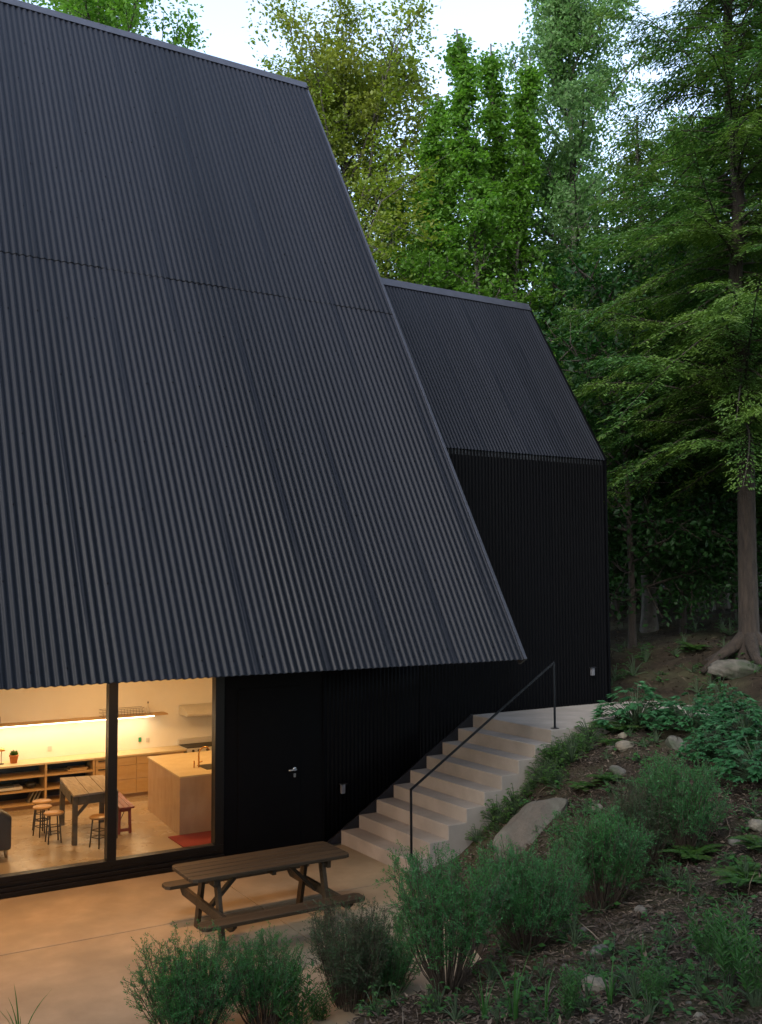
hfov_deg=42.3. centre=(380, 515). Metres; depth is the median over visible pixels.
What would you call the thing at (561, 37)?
pale tree
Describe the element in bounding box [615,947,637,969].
weed
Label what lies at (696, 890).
weed
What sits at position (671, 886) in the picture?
weed
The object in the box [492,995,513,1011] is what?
weed
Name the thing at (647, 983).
tall herb
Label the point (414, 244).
slender tree
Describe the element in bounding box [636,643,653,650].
weed
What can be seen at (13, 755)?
potted plant
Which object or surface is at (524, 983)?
weed
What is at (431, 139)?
slender tree
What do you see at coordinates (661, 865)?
weed
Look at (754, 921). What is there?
weed
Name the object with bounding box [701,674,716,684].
weed
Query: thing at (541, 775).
bank plant
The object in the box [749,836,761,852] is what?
weed
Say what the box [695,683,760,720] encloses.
leafy perennial
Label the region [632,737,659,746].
weed
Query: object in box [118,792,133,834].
bench
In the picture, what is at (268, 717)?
door
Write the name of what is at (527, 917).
shrub
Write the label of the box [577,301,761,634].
young tree
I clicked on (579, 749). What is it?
bank plant
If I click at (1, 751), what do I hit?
desk lamp
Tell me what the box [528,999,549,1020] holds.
weed
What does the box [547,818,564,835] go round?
weed
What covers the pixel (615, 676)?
weed
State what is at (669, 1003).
weed
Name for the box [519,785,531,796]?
bank plant
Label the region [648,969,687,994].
weed
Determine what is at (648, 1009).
weed
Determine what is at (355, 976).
shrub
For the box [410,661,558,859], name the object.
handrail
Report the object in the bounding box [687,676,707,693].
weed
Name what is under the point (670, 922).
weed
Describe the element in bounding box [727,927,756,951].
weed
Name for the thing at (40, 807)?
stool
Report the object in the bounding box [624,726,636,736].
weed
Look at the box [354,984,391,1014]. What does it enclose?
weed
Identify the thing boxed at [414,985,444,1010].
weed
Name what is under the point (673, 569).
young tree
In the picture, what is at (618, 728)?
fern
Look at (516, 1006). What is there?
grass tuft
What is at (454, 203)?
slender tree
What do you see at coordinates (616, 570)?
young tree
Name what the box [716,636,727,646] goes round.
weed
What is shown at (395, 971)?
shrub
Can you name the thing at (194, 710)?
range hood
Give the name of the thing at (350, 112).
maple tree
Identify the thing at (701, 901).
weed
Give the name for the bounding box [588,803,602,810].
stone
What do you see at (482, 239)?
slender tree
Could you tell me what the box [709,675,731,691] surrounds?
weed
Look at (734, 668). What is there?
boulder
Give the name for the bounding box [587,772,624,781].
fern
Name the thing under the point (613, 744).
weed
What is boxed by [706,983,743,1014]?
weed
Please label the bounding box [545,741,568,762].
bank plant
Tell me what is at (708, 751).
leafy perennial
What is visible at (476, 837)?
bank plant
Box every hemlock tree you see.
[542,0,761,673]
[543,107,759,632]
[647,114,760,611]
[653,0,761,533]
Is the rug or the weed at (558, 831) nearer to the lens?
the weed at (558, 831)
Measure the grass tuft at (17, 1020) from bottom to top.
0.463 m
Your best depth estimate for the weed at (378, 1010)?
7.28 m
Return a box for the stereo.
[0,784,22,791]
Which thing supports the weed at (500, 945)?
on the ground at (670, 687)
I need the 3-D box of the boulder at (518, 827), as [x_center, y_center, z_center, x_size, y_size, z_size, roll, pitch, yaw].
[1.707,3.556,11.161,1.148,0.159,0.509,-33,55,-25]
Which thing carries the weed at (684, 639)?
on the ground at (670, 687)
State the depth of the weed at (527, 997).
6.96 m
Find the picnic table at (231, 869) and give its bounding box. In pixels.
[162,841,364,947]
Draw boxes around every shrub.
[120,918,259,1023]
[207,920,311,1023]
[297,889,402,1012]
[345,908,422,998]
[372,839,515,995]
[464,833,592,954]
[541,794,667,913]
[600,767,686,873]
[625,746,737,855]
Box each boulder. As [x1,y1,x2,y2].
[492,798,567,863]
[707,659,760,679]
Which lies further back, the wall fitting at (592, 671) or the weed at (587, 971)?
the wall fitting at (592, 671)
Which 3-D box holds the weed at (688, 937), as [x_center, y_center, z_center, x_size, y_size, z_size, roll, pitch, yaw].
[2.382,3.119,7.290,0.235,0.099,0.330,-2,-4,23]
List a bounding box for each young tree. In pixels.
[517,293,621,595]
[529,238,761,648]
[551,214,760,593]
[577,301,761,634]
[597,407,689,605]
[608,490,676,611]
[609,494,735,607]
[620,306,761,612]
[631,235,761,610]
[631,351,761,623]
[692,258,761,580]
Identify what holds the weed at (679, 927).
on the ground at (670, 687)
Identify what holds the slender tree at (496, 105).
on the ground at (670, 687)
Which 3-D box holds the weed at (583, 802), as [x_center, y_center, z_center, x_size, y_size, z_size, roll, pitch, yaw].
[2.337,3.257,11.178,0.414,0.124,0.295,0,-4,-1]
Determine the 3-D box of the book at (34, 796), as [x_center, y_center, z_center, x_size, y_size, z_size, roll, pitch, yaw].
[-5.408,4.365,15.353,0.100,0.172,0.180,2,-4,-31]
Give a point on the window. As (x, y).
(110, 868)
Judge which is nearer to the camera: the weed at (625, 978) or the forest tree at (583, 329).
the weed at (625, 978)
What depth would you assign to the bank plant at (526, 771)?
12.55 m
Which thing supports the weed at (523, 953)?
on the ground at (670, 687)
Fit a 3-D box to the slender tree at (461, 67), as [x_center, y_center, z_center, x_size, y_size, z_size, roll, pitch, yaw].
[2.123,-4.489,24.365,3.515,15.690,3.089,-2,-4,22]
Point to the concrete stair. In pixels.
(456, 790)
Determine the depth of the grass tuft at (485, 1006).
6.83 m
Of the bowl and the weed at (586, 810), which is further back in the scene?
the bowl
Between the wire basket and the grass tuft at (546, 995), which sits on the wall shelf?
the wire basket
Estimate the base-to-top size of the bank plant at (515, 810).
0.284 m
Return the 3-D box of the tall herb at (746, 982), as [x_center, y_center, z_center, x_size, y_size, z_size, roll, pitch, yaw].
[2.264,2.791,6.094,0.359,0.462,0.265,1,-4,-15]
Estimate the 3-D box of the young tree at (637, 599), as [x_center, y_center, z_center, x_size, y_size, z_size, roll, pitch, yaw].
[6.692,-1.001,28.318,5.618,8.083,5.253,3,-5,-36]
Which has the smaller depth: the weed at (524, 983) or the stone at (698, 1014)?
the stone at (698, 1014)
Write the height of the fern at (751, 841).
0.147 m
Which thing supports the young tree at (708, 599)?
on the ground at (670, 687)
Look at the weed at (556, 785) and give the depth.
12.03 m
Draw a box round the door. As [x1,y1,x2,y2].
[237,685,299,853]
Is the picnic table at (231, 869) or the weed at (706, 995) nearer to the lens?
the weed at (706, 995)
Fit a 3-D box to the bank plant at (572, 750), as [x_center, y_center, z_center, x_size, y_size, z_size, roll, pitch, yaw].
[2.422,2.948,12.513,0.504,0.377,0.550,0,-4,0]
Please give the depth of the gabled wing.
15.49 m
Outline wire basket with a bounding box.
[99,706,143,717]
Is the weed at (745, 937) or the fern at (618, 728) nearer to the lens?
the weed at (745, 937)
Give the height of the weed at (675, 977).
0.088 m
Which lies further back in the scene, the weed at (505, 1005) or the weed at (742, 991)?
the weed at (505, 1005)
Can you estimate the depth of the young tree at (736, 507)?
23.91 m
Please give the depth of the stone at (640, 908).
8.45 m
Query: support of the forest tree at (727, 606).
on the ground at (670, 687)
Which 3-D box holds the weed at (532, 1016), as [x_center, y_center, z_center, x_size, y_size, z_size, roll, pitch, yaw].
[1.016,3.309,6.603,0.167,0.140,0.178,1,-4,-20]
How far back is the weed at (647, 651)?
18.27 m
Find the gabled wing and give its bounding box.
[381,277,610,758]
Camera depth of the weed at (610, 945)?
7.39 m
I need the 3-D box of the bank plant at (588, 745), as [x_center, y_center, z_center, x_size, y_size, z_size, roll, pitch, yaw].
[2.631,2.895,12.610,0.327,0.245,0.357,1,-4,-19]
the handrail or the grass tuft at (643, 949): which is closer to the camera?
the grass tuft at (643, 949)
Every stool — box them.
[32,799,51,830]
[32,804,51,837]
[44,810,63,844]
[89,814,104,848]
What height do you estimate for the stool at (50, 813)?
0.403 m
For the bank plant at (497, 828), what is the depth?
12.00 m
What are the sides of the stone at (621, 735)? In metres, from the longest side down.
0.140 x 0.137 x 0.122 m
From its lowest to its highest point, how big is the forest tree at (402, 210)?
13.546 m
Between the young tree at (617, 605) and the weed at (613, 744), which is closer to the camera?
the weed at (613, 744)
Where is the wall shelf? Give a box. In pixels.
[0,712,167,727]
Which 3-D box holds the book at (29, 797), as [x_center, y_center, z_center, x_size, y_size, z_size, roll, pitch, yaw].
[-5.455,4.363,15.324,0.110,0.172,0.180,2,-4,-31]
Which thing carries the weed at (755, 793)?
on the ground at (670, 687)
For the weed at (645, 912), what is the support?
on the ground at (670, 687)
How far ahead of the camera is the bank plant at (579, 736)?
12.77 m
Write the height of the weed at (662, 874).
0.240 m
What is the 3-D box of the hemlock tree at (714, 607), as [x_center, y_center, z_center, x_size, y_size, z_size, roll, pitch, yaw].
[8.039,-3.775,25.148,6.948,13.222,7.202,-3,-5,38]
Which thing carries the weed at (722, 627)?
on the ground at (670, 687)
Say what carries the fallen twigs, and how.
on the ground at (670, 687)
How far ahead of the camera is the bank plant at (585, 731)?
13.02 m
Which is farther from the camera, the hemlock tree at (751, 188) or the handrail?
the hemlock tree at (751, 188)
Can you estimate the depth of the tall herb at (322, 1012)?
7.86 m
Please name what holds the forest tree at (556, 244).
on the ground at (670, 687)
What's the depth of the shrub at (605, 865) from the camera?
8.84 m
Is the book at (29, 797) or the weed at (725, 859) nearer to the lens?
the weed at (725, 859)
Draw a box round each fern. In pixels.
[568,781,600,790]
[586,716,641,733]
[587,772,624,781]
[599,738,622,744]
[659,843,724,860]
[677,641,712,650]
[705,855,761,887]
[729,834,761,849]
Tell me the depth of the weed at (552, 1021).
6.51 m
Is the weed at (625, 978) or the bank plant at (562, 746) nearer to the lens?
the weed at (625, 978)
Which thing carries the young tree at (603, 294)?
on the ground at (670, 687)
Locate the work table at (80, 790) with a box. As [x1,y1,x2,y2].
[59,775,117,845]
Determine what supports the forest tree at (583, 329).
on the ground at (670, 687)
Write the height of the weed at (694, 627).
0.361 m
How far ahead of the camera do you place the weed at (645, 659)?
18.15 m
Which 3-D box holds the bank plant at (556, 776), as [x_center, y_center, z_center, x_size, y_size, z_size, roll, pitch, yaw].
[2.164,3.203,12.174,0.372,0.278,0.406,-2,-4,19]
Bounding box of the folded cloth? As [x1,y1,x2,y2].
[64,765,87,771]
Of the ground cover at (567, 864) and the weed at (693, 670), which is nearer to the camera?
the ground cover at (567, 864)
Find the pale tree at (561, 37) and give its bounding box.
[456,0,688,389]
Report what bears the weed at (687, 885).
on the ground at (670, 687)
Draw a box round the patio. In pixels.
[0,845,480,1023]
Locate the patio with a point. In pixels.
(69, 953)
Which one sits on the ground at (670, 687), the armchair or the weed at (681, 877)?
the weed at (681, 877)
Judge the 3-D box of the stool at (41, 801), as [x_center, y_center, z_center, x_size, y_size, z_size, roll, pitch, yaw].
[-4.811,4.249,13.977,0.260,0.403,0.260,-2,-4,19]
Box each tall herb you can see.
[265,959,321,1023]
[305,977,339,1020]
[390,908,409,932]
[555,962,588,1019]
[634,956,673,1011]
[683,906,722,967]
[706,898,755,990]
[721,927,761,1007]
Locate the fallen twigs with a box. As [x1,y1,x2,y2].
[402,611,761,1023]
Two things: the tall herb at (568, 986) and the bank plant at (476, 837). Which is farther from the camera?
the bank plant at (476, 837)
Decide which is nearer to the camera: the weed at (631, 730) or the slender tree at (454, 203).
the weed at (631, 730)
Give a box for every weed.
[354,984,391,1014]
[367,998,388,1017]
[378,982,407,1006]
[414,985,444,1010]
[418,979,453,1013]
[438,987,474,1023]
[471,950,506,984]
[482,997,510,1022]
[486,928,511,952]
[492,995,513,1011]
[495,987,526,1018]
[502,938,545,955]
[505,966,543,993]
[509,982,544,1005]
[519,797,532,806]
[522,998,547,1020]
[528,955,555,981]
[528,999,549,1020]
[532,1008,570,1023]
[541,778,562,788]
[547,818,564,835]
[551,932,567,942]
[553,912,581,940]
[557,809,572,819]
[557,912,596,947]
[558,967,607,985]
[561,974,609,1013]
[569,796,597,807]
[573,948,610,979]
[576,798,595,814]
[578,903,597,916]
[581,900,620,913]
[594,932,635,961]
[595,779,625,794]
[599,970,627,994]
[600,962,649,982]
[601,748,610,758]
[606,740,620,750]
[611,663,624,680]
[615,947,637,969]
[615,963,654,1003]
[616,653,647,675]
[618,942,663,958]
[624,720,637,733]
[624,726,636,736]
[626,751,654,762]
[627,987,668,1023]
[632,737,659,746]
[635,881,649,888]
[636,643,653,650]
[637,938,684,972]
[639,645,650,659]
[639,855,659,877]
[640,651,649,661]
[641,908,656,920]
[646,726,663,742]
[647,859,676,873]
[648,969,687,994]
[650,855,675,881]
[651,676,667,681]
[651,967,682,992]
[652,917,682,945]
[653,990,694,1020]
[654,956,705,977]
[655,912,675,923]
[656,864,682,890]
[656,918,680,933]
[660,967,694,991]
[665,647,687,656]
[665,862,694,886]
[670,974,733,1003]
[673,879,699,893]
[675,870,699,894]
[676,632,691,645]
[681,665,701,672]
[683,728,705,743]
[683,893,719,910]
[684,964,714,991]
[685,615,705,631]
[686,927,716,947]
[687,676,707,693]
[687,835,705,849]
[689,953,724,983]
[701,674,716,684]
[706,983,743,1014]
[707,863,725,868]
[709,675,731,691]
[711,851,737,863]
[714,617,728,630]
[714,991,736,1013]
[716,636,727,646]
[717,890,756,904]
[718,850,744,866]
[719,618,737,635]
[726,921,760,951]
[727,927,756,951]
[728,900,761,928]
[733,972,761,1003]
[734,825,750,833]
[734,855,758,876]
[734,920,759,930]
[737,793,761,815]
[738,816,761,829]
[743,789,761,798]
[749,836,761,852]
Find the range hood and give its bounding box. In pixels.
[179,703,211,716]
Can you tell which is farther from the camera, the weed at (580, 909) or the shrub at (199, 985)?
the weed at (580, 909)
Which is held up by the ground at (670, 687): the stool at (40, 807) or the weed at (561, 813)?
the weed at (561, 813)
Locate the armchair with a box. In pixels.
[0,809,11,857]
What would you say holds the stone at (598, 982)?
on the ground at (670, 687)
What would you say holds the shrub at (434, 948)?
on the ground at (670, 687)
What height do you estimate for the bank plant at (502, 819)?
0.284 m
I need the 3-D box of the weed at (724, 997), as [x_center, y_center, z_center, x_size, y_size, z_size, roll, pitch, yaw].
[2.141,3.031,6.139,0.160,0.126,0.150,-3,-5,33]
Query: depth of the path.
13.90 m
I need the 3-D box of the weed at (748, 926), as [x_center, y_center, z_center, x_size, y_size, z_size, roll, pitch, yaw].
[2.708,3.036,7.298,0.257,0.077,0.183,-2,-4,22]
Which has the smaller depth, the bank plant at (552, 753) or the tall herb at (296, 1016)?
the tall herb at (296, 1016)
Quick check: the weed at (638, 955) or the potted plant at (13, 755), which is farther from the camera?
the potted plant at (13, 755)
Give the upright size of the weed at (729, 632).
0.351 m
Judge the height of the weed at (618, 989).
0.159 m
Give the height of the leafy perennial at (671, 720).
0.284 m
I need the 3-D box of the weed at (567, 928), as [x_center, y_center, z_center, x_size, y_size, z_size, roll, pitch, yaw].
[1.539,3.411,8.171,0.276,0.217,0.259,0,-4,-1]
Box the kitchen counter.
[0,745,185,811]
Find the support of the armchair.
on the gabled house
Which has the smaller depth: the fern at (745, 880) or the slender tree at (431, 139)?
the fern at (745, 880)
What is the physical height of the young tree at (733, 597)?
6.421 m
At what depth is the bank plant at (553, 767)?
12.32 m
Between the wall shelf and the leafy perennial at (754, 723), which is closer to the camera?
the leafy perennial at (754, 723)
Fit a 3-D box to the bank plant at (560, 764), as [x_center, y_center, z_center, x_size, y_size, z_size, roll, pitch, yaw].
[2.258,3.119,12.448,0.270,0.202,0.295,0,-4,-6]
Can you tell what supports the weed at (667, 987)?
on the ground at (670, 687)
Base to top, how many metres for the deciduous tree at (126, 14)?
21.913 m
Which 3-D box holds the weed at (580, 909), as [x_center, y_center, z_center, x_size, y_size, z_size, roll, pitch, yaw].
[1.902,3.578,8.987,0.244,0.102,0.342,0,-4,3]
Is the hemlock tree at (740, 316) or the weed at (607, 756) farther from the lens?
the hemlock tree at (740, 316)
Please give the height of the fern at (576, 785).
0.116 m
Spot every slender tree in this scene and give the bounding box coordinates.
[382,93,459,287]
[392,160,428,283]
[427,29,524,301]
[438,136,484,290]
[451,42,554,296]
[463,133,530,292]
[478,55,568,363]
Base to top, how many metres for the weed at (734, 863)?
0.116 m
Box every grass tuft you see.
[0,986,46,1023]
[469,969,500,1019]
[488,952,533,1020]
[525,967,564,1018]
[596,955,624,1003]
[633,935,647,958]
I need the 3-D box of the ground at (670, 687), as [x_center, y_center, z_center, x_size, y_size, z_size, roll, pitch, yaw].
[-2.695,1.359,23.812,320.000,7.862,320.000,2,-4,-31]
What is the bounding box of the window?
[0,677,224,898]
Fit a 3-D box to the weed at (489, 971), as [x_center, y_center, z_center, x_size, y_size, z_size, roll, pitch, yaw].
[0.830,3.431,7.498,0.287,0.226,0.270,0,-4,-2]
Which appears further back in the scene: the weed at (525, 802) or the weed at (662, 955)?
the weed at (525, 802)
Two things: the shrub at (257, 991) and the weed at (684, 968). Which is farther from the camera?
the shrub at (257, 991)
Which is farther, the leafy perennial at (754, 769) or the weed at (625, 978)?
the leafy perennial at (754, 769)
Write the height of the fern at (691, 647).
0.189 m
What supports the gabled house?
on the ground at (670, 687)
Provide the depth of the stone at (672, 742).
12.26 m
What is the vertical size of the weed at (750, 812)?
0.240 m
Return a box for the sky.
[27,0,761,288]
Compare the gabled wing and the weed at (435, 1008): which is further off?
the gabled wing
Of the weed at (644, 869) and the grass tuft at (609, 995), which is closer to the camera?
the grass tuft at (609, 995)
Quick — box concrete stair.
[327,714,550,874]
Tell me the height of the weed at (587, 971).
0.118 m
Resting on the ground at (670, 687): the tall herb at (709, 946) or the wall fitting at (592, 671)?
the tall herb at (709, 946)
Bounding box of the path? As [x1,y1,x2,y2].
[473,701,709,751]
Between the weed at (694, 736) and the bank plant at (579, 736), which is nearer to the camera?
the weed at (694, 736)
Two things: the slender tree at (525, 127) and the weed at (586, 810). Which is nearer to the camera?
the weed at (586, 810)
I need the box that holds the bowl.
[25,781,35,788]
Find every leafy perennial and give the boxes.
[590,681,679,729]
[652,692,730,731]
[658,708,684,728]
[674,725,742,761]
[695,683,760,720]
[697,697,761,745]
[704,730,761,783]
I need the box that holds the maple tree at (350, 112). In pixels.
[241,0,558,287]
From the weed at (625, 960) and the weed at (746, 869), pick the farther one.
the weed at (746, 869)
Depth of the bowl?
15.29 m
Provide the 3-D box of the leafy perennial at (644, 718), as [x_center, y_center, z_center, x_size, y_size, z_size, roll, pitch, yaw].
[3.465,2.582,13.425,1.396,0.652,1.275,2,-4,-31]
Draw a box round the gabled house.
[0,0,526,898]
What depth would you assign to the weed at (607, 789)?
11.29 m
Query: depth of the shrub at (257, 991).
7.72 m
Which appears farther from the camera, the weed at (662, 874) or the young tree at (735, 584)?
the young tree at (735, 584)
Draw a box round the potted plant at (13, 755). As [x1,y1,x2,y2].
[8,750,18,763]
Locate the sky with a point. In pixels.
(487, 22)
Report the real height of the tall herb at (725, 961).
0.528 m
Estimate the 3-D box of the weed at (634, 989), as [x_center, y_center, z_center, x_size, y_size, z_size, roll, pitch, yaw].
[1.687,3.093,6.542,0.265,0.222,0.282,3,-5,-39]
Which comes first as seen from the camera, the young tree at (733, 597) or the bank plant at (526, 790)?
the bank plant at (526, 790)
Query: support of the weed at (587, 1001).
on the ground at (670, 687)
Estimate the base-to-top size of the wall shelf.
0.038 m
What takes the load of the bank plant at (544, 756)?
on the ground at (670, 687)
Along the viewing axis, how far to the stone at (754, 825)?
9.50 m
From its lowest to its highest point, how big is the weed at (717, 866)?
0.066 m
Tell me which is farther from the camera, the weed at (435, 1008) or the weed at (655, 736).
the weed at (655, 736)
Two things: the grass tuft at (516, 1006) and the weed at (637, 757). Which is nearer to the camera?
the grass tuft at (516, 1006)
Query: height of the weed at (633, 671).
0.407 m
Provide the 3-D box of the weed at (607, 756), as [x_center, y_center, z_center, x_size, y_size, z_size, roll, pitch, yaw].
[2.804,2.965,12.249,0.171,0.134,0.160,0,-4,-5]
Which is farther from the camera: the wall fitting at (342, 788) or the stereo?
the stereo
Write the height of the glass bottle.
0.201 m
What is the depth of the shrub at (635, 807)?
9.55 m
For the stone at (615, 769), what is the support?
on the ground at (670, 687)
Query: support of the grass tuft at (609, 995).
on the ground at (670, 687)
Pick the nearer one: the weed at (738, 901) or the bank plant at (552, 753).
the weed at (738, 901)
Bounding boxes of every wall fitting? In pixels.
[339,783,347,793]
[589,667,596,675]
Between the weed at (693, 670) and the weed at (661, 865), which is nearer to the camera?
the weed at (661, 865)
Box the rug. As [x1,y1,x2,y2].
[168,831,210,846]
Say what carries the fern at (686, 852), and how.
on the ground at (670, 687)
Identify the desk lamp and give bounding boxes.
[0,747,4,764]
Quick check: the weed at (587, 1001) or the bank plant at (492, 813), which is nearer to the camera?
the weed at (587, 1001)
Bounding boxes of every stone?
[581,975,608,991]
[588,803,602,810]
[588,944,612,960]
[608,765,625,775]
[615,740,634,751]
[618,732,627,737]
[634,905,647,913]
[665,735,685,749]
[693,1012,703,1019]
[728,838,740,846]
[746,819,761,831]
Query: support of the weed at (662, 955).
on the ground at (670, 687)
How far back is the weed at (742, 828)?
9.59 m
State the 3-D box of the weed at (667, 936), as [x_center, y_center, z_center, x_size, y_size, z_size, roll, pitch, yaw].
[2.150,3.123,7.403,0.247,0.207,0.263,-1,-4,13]
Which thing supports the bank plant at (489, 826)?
on the ground at (670, 687)
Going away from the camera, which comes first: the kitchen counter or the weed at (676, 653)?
the kitchen counter
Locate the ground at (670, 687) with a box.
[0,577,761,1023]
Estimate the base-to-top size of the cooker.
0.800 m
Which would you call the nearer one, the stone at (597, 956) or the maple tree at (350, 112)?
the stone at (597, 956)
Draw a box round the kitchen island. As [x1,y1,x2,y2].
[147,746,211,834]
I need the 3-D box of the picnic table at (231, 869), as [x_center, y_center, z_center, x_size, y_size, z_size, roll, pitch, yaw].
[-1.218,3.828,9.950,1.800,0.672,1.540,2,-4,-31]
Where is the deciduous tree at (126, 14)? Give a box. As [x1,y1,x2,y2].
[20,0,211,53]
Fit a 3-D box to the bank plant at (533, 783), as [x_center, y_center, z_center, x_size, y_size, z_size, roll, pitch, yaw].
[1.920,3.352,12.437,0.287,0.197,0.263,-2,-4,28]
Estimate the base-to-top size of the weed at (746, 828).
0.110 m
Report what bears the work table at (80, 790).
on the gabled house
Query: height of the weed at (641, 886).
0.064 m
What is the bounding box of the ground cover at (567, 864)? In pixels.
[433,805,761,945]
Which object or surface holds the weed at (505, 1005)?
on the ground at (670, 687)
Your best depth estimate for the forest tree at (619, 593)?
27.73 m
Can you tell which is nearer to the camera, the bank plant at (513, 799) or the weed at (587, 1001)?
the weed at (587, 1001)
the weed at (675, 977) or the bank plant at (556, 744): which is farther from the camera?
the bank plant at (556, 744)
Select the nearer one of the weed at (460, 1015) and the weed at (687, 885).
the weed at (460, 1015)
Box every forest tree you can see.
[363,168,472,279]
[459,152,617,385]
[550,264,682,534]
[602,97,759,608]
[610,505,678,607]
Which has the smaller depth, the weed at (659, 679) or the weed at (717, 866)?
the weed at (717, 866)
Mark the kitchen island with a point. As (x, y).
(179, 793)
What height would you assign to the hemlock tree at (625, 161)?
12.020 m
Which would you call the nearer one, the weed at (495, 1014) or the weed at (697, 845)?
the weed at (495, 1014)
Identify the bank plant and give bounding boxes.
[464,824,489,842]
[480,794,512,822]
[482,819,493,830]
[490,800,513,823]
[490,823,501,831]
[500,791,525,814]
[501,783,528,807]
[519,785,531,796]
[522,781,535,794]
[523,773,539,788]
[524,758,543,778]
[526,757,557,783]
[532,740,567,767]
[539,755,568,777]
[542,736,566,758]
[544,762,569,785]
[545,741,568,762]
[550,733,577,755]
[552,733,588,762]
[554,756,569,769]
[559,728,586,746]
[572,735,583,753]
[575,716,607,741]
[578,731,599,750]
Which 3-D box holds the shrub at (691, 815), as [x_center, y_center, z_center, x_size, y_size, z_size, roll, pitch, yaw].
[2.912,2.817,9.675,1.086,1.027,1.060,1,-4,-13]
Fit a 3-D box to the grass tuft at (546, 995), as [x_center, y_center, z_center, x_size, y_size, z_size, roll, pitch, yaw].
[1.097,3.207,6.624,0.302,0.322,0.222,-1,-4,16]
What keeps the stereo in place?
on the kitchen counter
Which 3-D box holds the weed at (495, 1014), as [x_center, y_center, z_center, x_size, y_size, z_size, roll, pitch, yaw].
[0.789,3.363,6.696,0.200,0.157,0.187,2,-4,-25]
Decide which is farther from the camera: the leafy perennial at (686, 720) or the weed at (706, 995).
the leafy perennial at (686, 720)
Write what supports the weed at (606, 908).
on the ground at (670, 687)
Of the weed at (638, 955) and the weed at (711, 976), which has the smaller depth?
the weed at (711, 976)
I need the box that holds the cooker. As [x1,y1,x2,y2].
[178,736,211,752]
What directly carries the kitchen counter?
on the gabled house
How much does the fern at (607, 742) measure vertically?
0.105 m
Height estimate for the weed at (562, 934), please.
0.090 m
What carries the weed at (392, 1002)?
on the ground at (670, 687)
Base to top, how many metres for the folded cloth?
0.040 m
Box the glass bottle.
[146,701,149,713]
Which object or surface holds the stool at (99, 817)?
on the gabled house
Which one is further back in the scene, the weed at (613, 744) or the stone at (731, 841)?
the weed at (613, 744)
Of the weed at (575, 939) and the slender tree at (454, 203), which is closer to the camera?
the weed at (575, 939)
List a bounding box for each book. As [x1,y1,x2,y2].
[25,791,34,802]
[30,791,37,802]
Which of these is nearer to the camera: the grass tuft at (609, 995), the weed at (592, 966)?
the grass tuft at (609, 995)
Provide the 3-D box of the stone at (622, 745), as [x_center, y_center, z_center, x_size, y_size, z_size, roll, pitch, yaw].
[3.083,2.930,12.431,0.257,0.179,0.195,12,-7,-5]
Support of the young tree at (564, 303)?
on the ground at (670, 687)
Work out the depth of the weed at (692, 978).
6.45 m
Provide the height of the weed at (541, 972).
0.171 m

